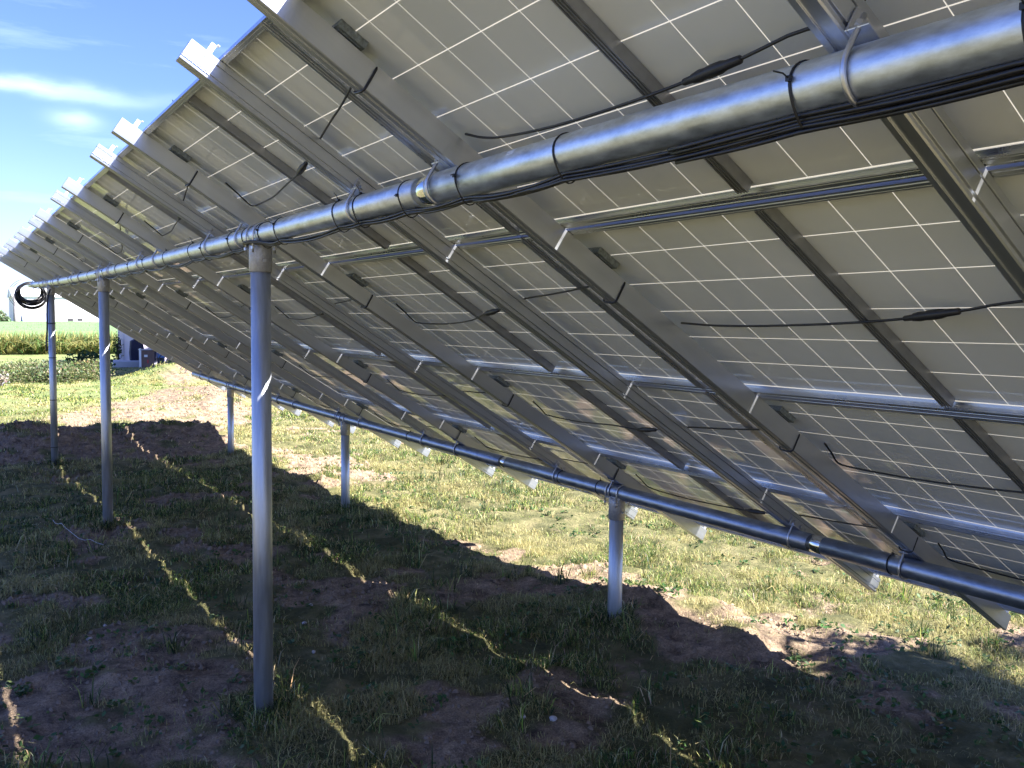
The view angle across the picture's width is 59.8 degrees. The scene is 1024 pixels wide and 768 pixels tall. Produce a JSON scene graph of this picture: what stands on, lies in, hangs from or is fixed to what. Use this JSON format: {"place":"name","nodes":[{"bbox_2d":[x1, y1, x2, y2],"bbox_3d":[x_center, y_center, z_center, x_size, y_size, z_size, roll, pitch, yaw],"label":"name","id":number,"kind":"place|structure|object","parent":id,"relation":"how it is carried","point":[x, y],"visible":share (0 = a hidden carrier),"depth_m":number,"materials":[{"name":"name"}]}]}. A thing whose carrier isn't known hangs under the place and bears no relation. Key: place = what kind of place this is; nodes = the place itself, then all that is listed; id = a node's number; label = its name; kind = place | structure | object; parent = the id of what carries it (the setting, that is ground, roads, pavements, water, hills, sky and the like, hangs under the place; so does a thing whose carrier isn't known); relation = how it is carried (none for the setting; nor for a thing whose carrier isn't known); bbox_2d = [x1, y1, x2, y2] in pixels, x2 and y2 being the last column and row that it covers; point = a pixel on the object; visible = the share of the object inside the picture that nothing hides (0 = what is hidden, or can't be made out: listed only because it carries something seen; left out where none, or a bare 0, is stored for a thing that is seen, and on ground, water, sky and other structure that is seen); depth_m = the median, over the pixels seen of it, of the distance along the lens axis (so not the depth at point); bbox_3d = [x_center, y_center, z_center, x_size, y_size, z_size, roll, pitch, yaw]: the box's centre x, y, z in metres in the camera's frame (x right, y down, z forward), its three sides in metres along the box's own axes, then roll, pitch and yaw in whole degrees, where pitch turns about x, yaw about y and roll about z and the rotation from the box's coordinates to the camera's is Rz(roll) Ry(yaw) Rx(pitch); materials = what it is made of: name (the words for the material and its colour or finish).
{"place":"outdoors","nodes":[
{"label":"outdoors","id":0,"kind":"place"},
{"bbox_2d":[0,321,117,354],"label":"crop field","id":1,"kind":"structure","parent":0,"point":[22,343],"depth_m":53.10,"materials":[{"name":"green plant"}]},
{"bbox_2d":[0,0,263,315],"label":"sky","id":2,"kind":"structure","parent":0,"point":[70,70],"materials":[{"name":"blue"}]},
{"bbox_2d":[0,392,431,486],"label":"grass","id":3,"kind":"structure","parent":0,"point":[157,463],"depth_m":13.85,"materials":[{"name":"green plant"}]},
{"bbox_2d":[0,449,664,611],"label":"grass","id":4,"kind":"structure","parent":0,"point":[55,580],"depth_m":8.80,"materials":[{"name":"green plant"}]},
{"bbox_2d":[0,354,1023,767],"bbox_3d":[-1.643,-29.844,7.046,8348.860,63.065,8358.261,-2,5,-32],"label":"ground","id":5,"kind":"structure","parent":0,"point":[660,714],"depth_m":5.15,"materials":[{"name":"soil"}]},
{"bbox_2d":[0,371,9,386],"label":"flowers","id":6,"kind":"object","parent":5,"relation":"on","point":[4,378],"visible":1,"depth_m":26.96,"materials":[{"name":"white plant"}]},
{"bbox_2d":[0,309,10,321],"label":"horizon tree","id":7,"kind":"object","parent":5,"relation":"on","point":[4,317],"visible":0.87,"depth_m":147.09,"materials":[{"name":"green plant"}]},
{"bbox_2d":[11,294,15,321],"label":"utility pole","id":8,"kind":"object","parent":5,"relation":"on","point":[14,310],"visible":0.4,"depth_m":149.93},
{"bbox_2d":[20,313,45,320],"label":"barn","id":9,"kind":"structure","parent":5,"relation":"on","point":[33,316],"depth_m":165.33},
{"bbox_2d":[29,357,70,382],"bbox_3d":[-15.258,-0.394,29.447,1.384,1.028,1.258,-2,5,-32],"label":"bush","id":10,"kind":"object","parent":5,"relation":"on","point":[58,363],"visible":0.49,"depth_m":29.27,"materials":[{"name":"green plant"}]},
{"bbox_2d":[46,278,57,464],"bbox_3d":[-6.288,0.042,12.212,0.119,2.956,0.150,-2,5,-32],"label":"support post","id":11,"kind":"object","parent":5,"relation":"on","point":[52,377],"visible":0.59,"depth_m":12.17,"materials":[{"name":"metal"}]},
{"bbox_2d":[46,289,50,350],"bbox_3d":[-6.279,-0.889,12.101,0.113,0.887,0.038,-2,5,-32],"label":"drop cable","id":12,"kind":"object","parent":11,"relation":"hanging from","point":[47,319],"visible":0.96,"depth_m":12.08,"materials":[{"name":"black rubber"}]},
{"bbox_2d":[7,288,98,321],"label":"barn","id":13,"kind":"structure","parent":5,"relation":"on","point":[65,310],"depth_m":183.72,"materials":[{"name":"white metal"}]},
{"bbox_2d":[38,457,69,465],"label":"grass tufts","id":14,"kind":"object","parent":5,"relation":"on","point":[57,461],"visible":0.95,"depth_m":12.23,"materials":[{"name":"green plant"}]},
{"bbox_2d":[0,358,119,384],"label":"weeds","id":15,"kind":"object","parent":5,"relation":"on","point":[15,372],"visible":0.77,"depth_m":29.24,"materials":[{"name":"green plant"}]},
{"bbox_2d":[62,349,115,371],"bbox_3d":[-15.853,-0.775,33.275,1.465,1.093,1.581,2,4,19],"label":"bush","id":16,"kind":"object","parent":5,"relation":"on","point":[82,356],"visible":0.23,"depth_m":33.03,"materials":[{"name":"green plant"}]},
{"bbox_2d":[70,357,111,378],"bbox_3d":[-14.671,-0.501,31.095,1.447,0.964,1.367,-2,5,-32],"label":"bush","id":17,"kind":"object","parent":5,"relation":"on","point":[87,363],"visible":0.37,"depth_m":30.86,"materials":[{"name":"green plant"}]},
{"bbox_2d":[95,266,112,525],"bbox_3d":[-3.718,0.319,8.163,0.119,2.770,0.150,-2,5,-32],"label":"support post","id":18,"kind":"object","parent":5,"relation":"on","point":[103,287],"visible":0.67,"depth_m":8.12,"materials":[{"name":"metal"}]},
{"bbox_2d":[86,513,137,531],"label":"grass tufts","id":19,"kind":"object","parent":5,"relation":"on","point":[100,523],"visible":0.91,"depth_m":8.18,"materials":[{"name":"green plant"}]},
{"bbox_2d":[0,360,226,414],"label":"grass","id":20,"kind":"structure","parent":5,"relation":"on","point":[20,386],"depth_m":25.46,"materials":[{"name":"green plant"}]},
{"bbox_2d":[112,331,123,359],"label":"bush","id":21,"kind":"object","parent":5,"relation":"on","point":[118,349],"visible":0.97,"depth_m":43.87,"materials":[{"name":"green plant"}]},
{"bbox_2d":[112,360,138,367],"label":"patio slab","id":22,"kind":"structure","parent":5,"relation":"on","point":[126,363],"depth_m":39.28,"materials":[{"name":"concrete"}]},
{"bbox_2d":[129,339,143,360],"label":"covered grill","id":23,"kind":"object","parent":22,"relation":"on","point":[135,346],"visible":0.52,"depth_m":40.14,"materials":[{"name":"fabric"}]},
{"bbox_2d":[118,330,172,363],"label":"house","id":24,"kind":"structure","parent":5,"relation":"on","point":[126,340],"depth_m":43.40,"materials":[{"name":"white paint"}]},
{"bbox_2d":[138,348,153,367],"bbox_3d":[-16.249,-1.158,39.604,0.690,0.860,0.540,-2,5,-32],"label":"garden cabinet","id":25,"kind":"object","parent":5,"relation":"on","point":[146,357],"visible":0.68,"depth_m":39.38,"materials":[{"name":"grey metal"}]},
{"bbox_2d":[225,381,233,455],"bbox_3d":[-4.142,0.696,13.126,0.119,1.467,0.150,-2,5,-32],"label":"support post","id":26,"kind":"object","parent":5,"relation":"on","point":[230,404],"visible":0.76,"depth_m":13.08,"materials":[{"name":"metal"}]},
{"bbox_2d":[216,448,243,456],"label":"grass tufts","id":27,"kind":"object","parent":5,"relation":"on","point":[227,451],"visible":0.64,"depth_m":13.09,"materials":[{"name":"green plant"}]},
{"bbox_2d":[198,679,321,735],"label":"grass tufts","id":28,"kind":"object","parent":5,"relation":"on","point":[279,703],"visible":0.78,"depth_m":4.16,"materials":[{"name":"green plant"}]},
{"bbox_2d":[244,221,276,717],"bbox_3d":[-1.157,0.618,4.129,0.119,2.705,0.150,-2,5,-32],"label":"support post","id":29,"kind":"object","parent":5,"relation":"on","point":[260,263],"visible":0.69,"depth_m":4.08,"materials":[{"name":"metal"}]},
{"bbox_2d":[28,0,1023,287],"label":"support pipe","id":30,"kind":"object","parent":29,"relation":"on","point":[976,40],"visible":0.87,"depth_m":1.64,"materials":[{"name":"metal"}]},
{"bbox_2d":[8,280,46,309],"bbox_3d":[-7.975,-1.470,14.685,0.578,0.498,0.143,-2,5,-32],"label":"cable coil","id":31,"kind":"object","parent":30,"relation":"hanging from","point":[21,301],"visible":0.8,"depth_m":14.66,"materials":[{"name":"black rubber"}]},
{"bbox_2d":[0,256,225,390],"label":"mounting rail","id":32,"kind":"object","parent":30,"relation":"attached to","point":[95,314],"visible":0.77,"depth_m":14.96,"materials":[{"name":"white metal"}]},
{"bbox_2d":[0,253,245,397],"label":"mounting rail","id":33,"kind":"object","parent":30,"relation":"attached to","point":[111,319],"visible":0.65,"depth_m":13.78,"materials":[{"name":"white metal"}]},
{"bbox_2d":[0,247,250,398],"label":"mounting rail","id":34,"kind":"object","parent":30,"relation":"attached to","point":[46,276],"visible":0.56,"depth_m":13.17,"materials":[{"name":"white metal"}]},
{"bbox_2d":[3,242,284,410],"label":"mounting rail","id":35,"kind":"object","parent":30,"relation":"attached to","point":[111,308],"visible":0.67,"depth_m":12.06,"materials":[{"name":"white metal"}]},
{"bbox_2d":[6,239,301,415],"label":"mounting rail","id":36,"kind":"object","parent":30,"relation":"attached to","point":[119,306],"visible":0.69,"depth_m":11.46,"materials":[{"name":"white metal"}]},
{"bbox_2d":[18,231,96,289],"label":"solar panel","id":37,"kind":"object","parent":36,"relation":"on","point":[49,260],"visible":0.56,"depth_m":11.00,"materials":[{"name":"plastic"}]},
{"bbox_2d":[109,295,174,333],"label":"solar panel","id":38,"kind":"object","parent":36,"relation":"attached to","point":[142,315],"visible":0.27,"depth_m":11.59,"materials":[{"name":"plastic"}]},
{"bbox_2d":[170,333,241,373],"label":"solar panel","id":39,"kind":"object","parent":36,"relation":"attached to","point":[202,351],"visible":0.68,"depth_m":12.06,"materials":[{"name":"plastic"}]},
{"bbox_2d":[14,231,333,426],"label":"mounting rail","id":40,"kind":"object","parent":30,"relation":"attached to","point":[113,293],"visible":0.62,"depth_m":10.33,"materials":[{"name":"white metal"}]},
{"bbox_2d":[18,226,355,433],"bbox_3d":[-3.464,-0.461,9.972,4.205,0.220,0.096,36,-14,-30],"label":"mounting rail","id":41,"kind":"object","parent":30,"relation":"attached to","point":[114,286],"visible":0.71,"depth_m":9.69,"materials":[{"name":"white metal"}]},
{"bbox_2d":[32,221,142,287],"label":"solar panel","id":42,"kind":"object","parent":41,"relation":"on","point":[64,248],"visible":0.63,"depth_m":9.18,"materials":[{"name":"plastic"}]},
{"bbox_2d":[28,215,401,447],"bbox_3d":[-2.743,-0.361,8.837,4.205,0.220,0.096,36,-15,-30],"label":"mounting rail","id":43,"kind":"object","parent":30,"relation":"on","point":[68,242],"visible":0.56,"depth_m":8.59,"materials":[{"name":"white metal"}]},
{"bbox_2d":[125,287,236,340],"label":"solar panel","id":44,"kind":"object","parent":43,"relation":"on","point":[158,305],"visible":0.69,"depth_m":9.73,"materials":[{"name":"plastic"}]},
{"bbox_2d":[207,338,314,388],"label":"solar panel","id":45,"kind":"object","parent":43,"relation":"on","point":[248,359],"visible":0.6,"depth_m":10.21,"materials":[{"name":"plastic"}]},
{"bbox_2d":[283,384,366,429],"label":"solar panel","id":46,"kind":"object","parent":43,"relation":"on","point":[301,392],"visible":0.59,"depth_m":10.62,"materials":[{"name":"plastic"}]},
{"bbox_2d":[34,208,429,456],"bbox_3d":[-2.393,-0.313,8.287,4.205,0.220,0.096,36,-15,-30],"label":"mounting rail","id":47,"kind":"object","parent":30,"relation":"attached to","point":[114,259],"visible":0.76,"depth_m":7.99,"materials":[{"name":"white metal"}]},
{"bbox_2d":[51,195,202,283],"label":"solar panel","id":48,"kind":"object","parent":47,"relation":"on","point":[78,224],"visible":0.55,"depth_m":7.26,"materials":[{"name":"plastic"}]},
{"bbox_2d":[99,213,123,253],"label":"panel lead","id":49,"kind":"object","parent":48,"relation":"attached to","point":[121,244],"visible":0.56,"depth_m":7.07,"materials":[{"name":"black rubber"}]},
{"bbox_2d":[348,399,498,468],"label":"solar panel","id":50,"kind":"object","parent":47,"relation":"attached to","point":[382,414],"visible":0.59,"depth_m":8.74,"materials":[{"name":"plastic"}]},
{"bbox_2d":[50,190,494,476],"bbox_3d":[-1.672,-0.218,7.151,4.205,0.220,0.096,36,-15,-29],"label":"mounting rail","id":51,"kind":"object","parent":30,"relation":"attached to","point":[65,201],"visible":0.76,"depth_m":6.87,"materials":[{"name":"white metal"}]},
{"bbox_2d":[163,279,314,350],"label":"solar panel","id":52,"kind":"object","parent":51,"relation":"on","point":[203,302],"visible":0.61,"depth_m":7.77,"materials":[{"name":"plastic"}]},
{"bbox_2d":[271,346,412,413],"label":"solar panel","id":53,"kind":"object","parent":51,"relation":"on","point":[295,360],"visible":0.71,"depth_m":8.32,"materials":[{"name":"plastic"}]},
{"bbox_2d":[61,177,537,489],"bbox_3d":[-1.322,-0.172,6.601,4.205,0.220,0.096,36,-15,-29],"label":"mounting rail","id":54,"kind":"object","parent":30,"relation":"attached to","point":[78,190],"visible":0.75,"depth_m":6.35,"materials":[{"name":"white metal"}]},
{"bbox_2d":[83,145,301,276],"bbox_3d":[-1.927,-0.953,5.218,1.000,0.040,1.994,36,-15,-29],"label":"solar panel","id":55,"kind":"object","parent":54,"relation":"on","point":[115,190],"visible":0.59,"depth_m":5.27,"materials":[{"name":"plastic"}]},
{"bbox_2d":[144,171,197,235],"bbox_3d":[-1.878,-0.966,4.937,0.127,0.138,2.026,-1,4,-28],"label":"panel lead","id":56,"kind":"object","parent":55,"relation":"attached to","point":[179,218],"visible":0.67,"depth_m":5.00,"materials":[{"name":"black rubber"}]},
{"bbox_2d":[223,266,444,364],"bbox_3d":[-1.210,-0.442,5.713,1.000,0.040,1.994,36,-15,-29],"label":"solar panel","id":57,"kind":"object","parent":54,"relation":"on","point":[331,333],"visible":0.5,"depth_m":5.77,"materials":[{"name":"plastic"}]},
{"bbox_2d":[275,295,372,319],"bbox_3d":[-1.163,-0.457,5.430,0.121,0.134,2.025,-1,4,-28],"label":"panel lead","id":58,"kind":"object","parent":57,"relation":"attached to","point":[321,313],"visible":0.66,"depth_m":5.50,"materials":[{"name":"black rubber"}]},
{"bbox_2d":[443,420,661,514],"bbox_3d":[0.225,0.580,6.702,1.000,0.040,1.994,36,-15,-29],"label":"solar panel","id":59,"kind":"object","parent":54,"relation":"on","point":[496,441],"visible":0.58,"depth_m":6.78,"materials":[{"name":"plastic"}]},
{"bbox_2d":[474,436,618,479],"bbox_3d":[0.207,0.520,6.375,0.138,0.145,2.026,-1,4,-28],"label":"panel lead","id":60,"kind":"object","parent":59,"relation":"attached to","point":[541,460],"visible":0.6,"depth_m":6.52,"materials":[{"name":"black plastic"}]},
{"bbox_2d":[331,192,349,232],"bbox_3d":[-0.605,-0.614,3.196,0.095,0.142,0.019,-2,5,-32],"label":"cable tie","id":61,"kind":"object","parent":30,"relation":"attached to","point":[332,214],"visible":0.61,"depth_m":3.17,"materials":[{"name":"black plastic"}]},
{"bbox_2d":[352,185,369,227],"bbox_3d":[-0.502,-0.603,3.034,0.095,0.144,0.016,-2,5,-32],"label":"cable tie","id":62,"kind":"object","parent":30,"relation":"attached to","point":[360,193],"visible":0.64,"depth_m":3.02,"materials":[{"name":"black plastic"}]},
{"bbox_2d":[89,144,637,519],"bbox_3d":[-0.601,-0.081,5.465,4.205,0.220,0.096,36,-15,-29],"label":"mounting rail","id":63,"kind":"object","parent":30,"relation":"attached to","point":[145,184],"visible":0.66,"depth_m":5.20,"materials":[{"name":"white metal"}]},
{"bbox_2d":[342,354,561,445],"bbox_3d":[-0.493,0.069,6.208,1.000,0.040,1.994,36,-15,-29],"label":"solar panel","id":64,"kind":"object","parent":63,"relation":"on","point":[398,376],"visible":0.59,"depth_m":6.33,"materials":[{"name":"plastic"}]},
{"bbox_2d":[387,379,513,406],"bbox_3d":[-0.445,0.056,5.925,0.124,0.136,2.025,-1,4,-28],"label":"panel lead","id":65,"kind":"object","parent":64,"relation":"attached to","point":[443,395],"visible":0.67,"depth_m":6.02,"materials":[{"name":"black rubber"}]},
{"bbox_2d":[394,179,417,217],"bbox_3d":[-0.312,-0.567,2.726,0.105,0.117,0.009,-2,5,-32],"label":"cable tie","id":66,"kind":"object","parent":30,"relation":"attached to","point":[396,195],"visible":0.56,"depth_m":2.71,"materials":[{"name":"black plastic"}]},
{"bbox_2d":[111,117,706,539],"bbox_3d":[-0.251,-0.038,4.914,4.205,0.220,0.096,35,-15,-29],"label":"mounting rail","id":67,"kind":"object","parent":30,"relation":"attached to","point":[201,183],"visible":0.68,"depth_m":4.56,"materials":[{"name":"white metal"}]},
{"bbox_2d":[142,15,518,262],"bbox_3d":[-0.858,-0.822,3.535,1.000,0.042,1.995,36,-15,-29],"label":"solar panel","id":68,"kind":"object","parent":67,"relation":"on","point":[200,126],"visible":0.56,"depth_m":3.29,"materials":[{"name":"plastic"}]},
{"bbox_2d":[225,67,377,206],"bbox_3d":[-0.803,-0.832,3.257,0.140,0.152,2.026,-1,4,-28],"label":"panel lead","id":69,"kind":"object","parent":68,"relation":"attached to","point":[301,169],"visible":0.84,"depth_m":3.24,"materials":[{"name":"black rubber"}]},
{"bbox_2d":[329,235,703,389],"bbox_3d":[-0.141,-0.311,4.030,1.000,0.042,1.995,35,-15,-29],"label":"solar panel","id":70,"kind":"object","parent":67,"relation":"on","point":[422,286],"visible":0.6,"depth_m":3.84,"materials":[{"name":"plastic"}]},
{"bbox_2d":[396,282,625,324],"bbox_3d":[-0.086,-0.321,3.752,0.140,0.152,2.026,-1,4,-28],"label":"panel lead","id":71,"kind":"object","parent":70,"relation":"attached to","point":[491,312],"visible":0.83,"depth_m":3.73,"materials":[{"name":"black rubber"}]},
{"bbox_2d":[478,368,841,504],"bbox_3d":[0.576,0.200,4.524,1.000,0.042,1.995,35,-15,-29],"label":"solar panel","id":72,"kind":"object","parent":67,"relation":"on","point":[757,458],"visible":0.57,"depth_m":4.38,"materials":[{"name":"plastic"}]},
{"bbox_2d":[533,401,799,451],"bbox_3d":[0.629,0.185,4.244,0.133,0.140,2.025,-1,4,-28],"label":"panel lead","id":73,"kind":"object","parent":72,"relation":"attached to","point":[645,429],"visible":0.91,"depth_m":4.28,"materials":[{"name":"black plastic"}]},
{"bbox_2d":[600,454,949,594],"bbox_3d":[1.293,0.712,5.019,1.000,0.042,1.995,35,-15,-29],"label":"solar panel","id":74,"kind":"object","parent":67,"relation":"on","point":[699,487],"visible":0.52,"depth_m":4.85,"materials":[{"name":"plastic"}]},
{"bbox_2d":[635,474,917,552],"bbox_3d":[1.281,0.654,4.694,0.149,0.158,2.027,-1,4,-28],"label":"panel lead","id":75,"kind":"object","parent":74,"relation":"attached to","point":[754,511],"visible":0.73,"depth_m":4.72,"materials":[{"name":"black plastic"}]},
{"bbox_2d":[450,162,480,205],"bbox_3d":[-0.120,-0.544,2.424,0.105,0.117,0.012,-2,5,-32],"label":"cable tie","id":76,"kind":"object","parent":30,"relation":"attached to","point":[454,175],"visible":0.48,"depth_m":2.40,"materials":[{"name":"black plastic"}]},
{"bbox_2d":[32,59,1023,288],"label":"cable bundle","id":77,"kind":"object","parent":30,"relation":"hanging from","point":[982,82],"visible":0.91,"depth_m":1.51,"materials":[{"name":"black rubber"}]},
{"bbox_2d":[176,39,880,591],"bbox_3d":[0.470,0.048,3.778,4.205,0.220,0.096,35,-15,-29],"label":"mounting rail","id":78,"kind":"object","parent":30,"relation":"attached to","point":[240,93],"visible":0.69,"depth_m":3.39,"materials":[{"name":"white metal"}]},
{"bbox_2d":[552,132,574,183],"bbox_3d":[0.131,-0.518,2.038,0.095,0.120,0.009,-2,5,-32],"label":"cable tie","id":79,"kind":"object","parent":30,"relation":"attached to","point":[555,163],"visible":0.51,"depth_m":2.02,"materials":[{"name":"black plastic"}]},
{"bbox_2d":[247,0,1010,629],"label":"mounting rail","id":80,"kind":"object","parent":30,"relation":"attached to","point":[319,38],"visible":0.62,"depth_m":2.78,"materials":[{"name":"white metal"}]},
{"bbox_2d":[262,0,1023,235],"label":"solar panel","id":81,"kind":"object","parent":80,"relation":"attached to","point":[460,68],"visible":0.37,"depth_m":2.00,"materials":[{"name":"plastic"}]},
{"bbox_2d":[465,0,865,138],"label":"panel lead","id":82,"kind":"object","parent":81,"relation":"hanging from","point":[715,69],"visible":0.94,"depth_m":1.74,"materials":[{"name":"black plastic"}]},
{"bbox_2d":[521,162,1023,419],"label":"solar panel","id":83,"kind":"object","parent":80,"relation":"attached to","point":[893,249],"visible":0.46,"depth_m":2.39,"materials":[{"name":"plastic"}]},
{"bbox_2d":[681,300,1023,326],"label":"panel lead","id":84,"kind":"object","parent":83,"relation":"hanging from","point":[934,314],"visible":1,"depth_m":2.17,"materials":[{"name":"black plastic"}]},
{"bbox_2d":[706,390,1023,542],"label":"solar panel","id":85,"kind":"object","parent":80,"relation":"attached to","point":[973,450],"visible":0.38,"depth_m":3.15,"materials":[{"name":"plastic"}]},
{"bbox_2d":[824,443,1023,493],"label":"panel lead","id":86,"kind":"object","parent":85,"relation":"hanging from","point":[945,483],"visible":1,"depth_m":3.16,"materials":[{"name":"black plastic"}]},
{"bbox_2d":[844,506,1023,614],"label":"solar panel","id":87,"kind":"object","parent":80,"relation":"attached to","point":[997,554],"visible":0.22,"depth_m":3.76,"materials":[{"name":"plastic"}]},
{"bbox_2d":[937,543,1023,580],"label":"panel lead","id":88,"kind":"object","parent":87,"relation":"hanging from","point":[977,567],"visible":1,"depth_m":3.82,"materials":[{"name":"black plastic"}]},
{"bbox_2d":[773,59,808,129],"bbox_3d":[0.475,-0.475,1.464,0.130,0.117,0.008,-2,5,-32],"label":"cable tie","id":89,"kind":"object","parent":30,"relation":"attached to","point":[788,78],"visible":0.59,"depth_m":1.45,"materials":[{"name":"black plastic"}]},
{"bbox_2d":[787,0,1023,301],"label":"mounting rail","id":90,"kind":"object","parent":30,"relation":"attached to","point":[936,147],"visible":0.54,"depth_m":1.56,"materials":[{"name":"white metal"}]},
{"bbox_2d":[191,371,1023,609],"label":"support pipe","id":91,"kind":"object","parent":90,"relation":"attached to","point":[989,589],"visible":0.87,"depth_m":4.67,"materials":[{"name":"metal"}]},
{"bbox_2d":[1019,0,1023,41],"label":"cable tie","id":92,"kind":"object","parent":30,"relation":"attached to","point":[1021,6],"visible":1,"depth_m":1.13,"materials":[{"name":"black plastic"}]},
{"bbox_2d":[338,413,352,507],"bbox_3d":[-1.751,0.999,9.360,0.119,1.386,0.150,-2,5,-32],"label":"support post","id":93,"kind":"object","parent":5,"relation":"on","point":[345,456],"visible":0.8,"depth_m":9.31,"materials":[{"name":"metal"}]},
{"bbox_2d":[323,498,370,513],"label":"grass tufts","id":94,"kind":"object","parent":5,"relation":"on","point":[352,502],"visible":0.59,"depth_m":9.39,"materials":[{"name":"green plant"}]},
{"bbox_2d":[0,448,1023,767],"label":"ground weeds","id":95,"kind":"object","parent":5,"relation":"on","point":[668,674],"visible":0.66,"depth_m":4.82,"materials":[{"name":"green plant"}]},
{"bbox_2d":[0,384,1023,767],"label":"soil clods","id":96,"kind":"object","parent":5,"relation":"on","point":[348,590],"visible":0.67,"depth_m":6.07,"materials":[{"name":"brown soil"}]},
{"bbox_2d":[0,440,1023,767],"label":"grass tufts","id":97,"kind":"object","parent":5,"relation":"on","point":[342,510],"visible":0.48,"depth_m":5.96,"materials":[{"name":"green plant"}]},
{"bbox_2d":[571,596,656,629],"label":"grass tufts","id":98,"kind":"object","parent":5,"relation":"on","point":[597,611],"visible":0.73,"depth_m":5.58,"materials":[{"name":"green plant"}]},
{"bbox_2d":[604,482,629,620],"bbox_3d":[0.646,1.244,5.583,0.119,1.256,0.150,-2,5,-32],"label":"support post","id":99,"kind":"object","parent":5,"relation":"on","point":[616,512],"visible":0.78,"depth_m":5.54,"materials":[{"name":"metal"}]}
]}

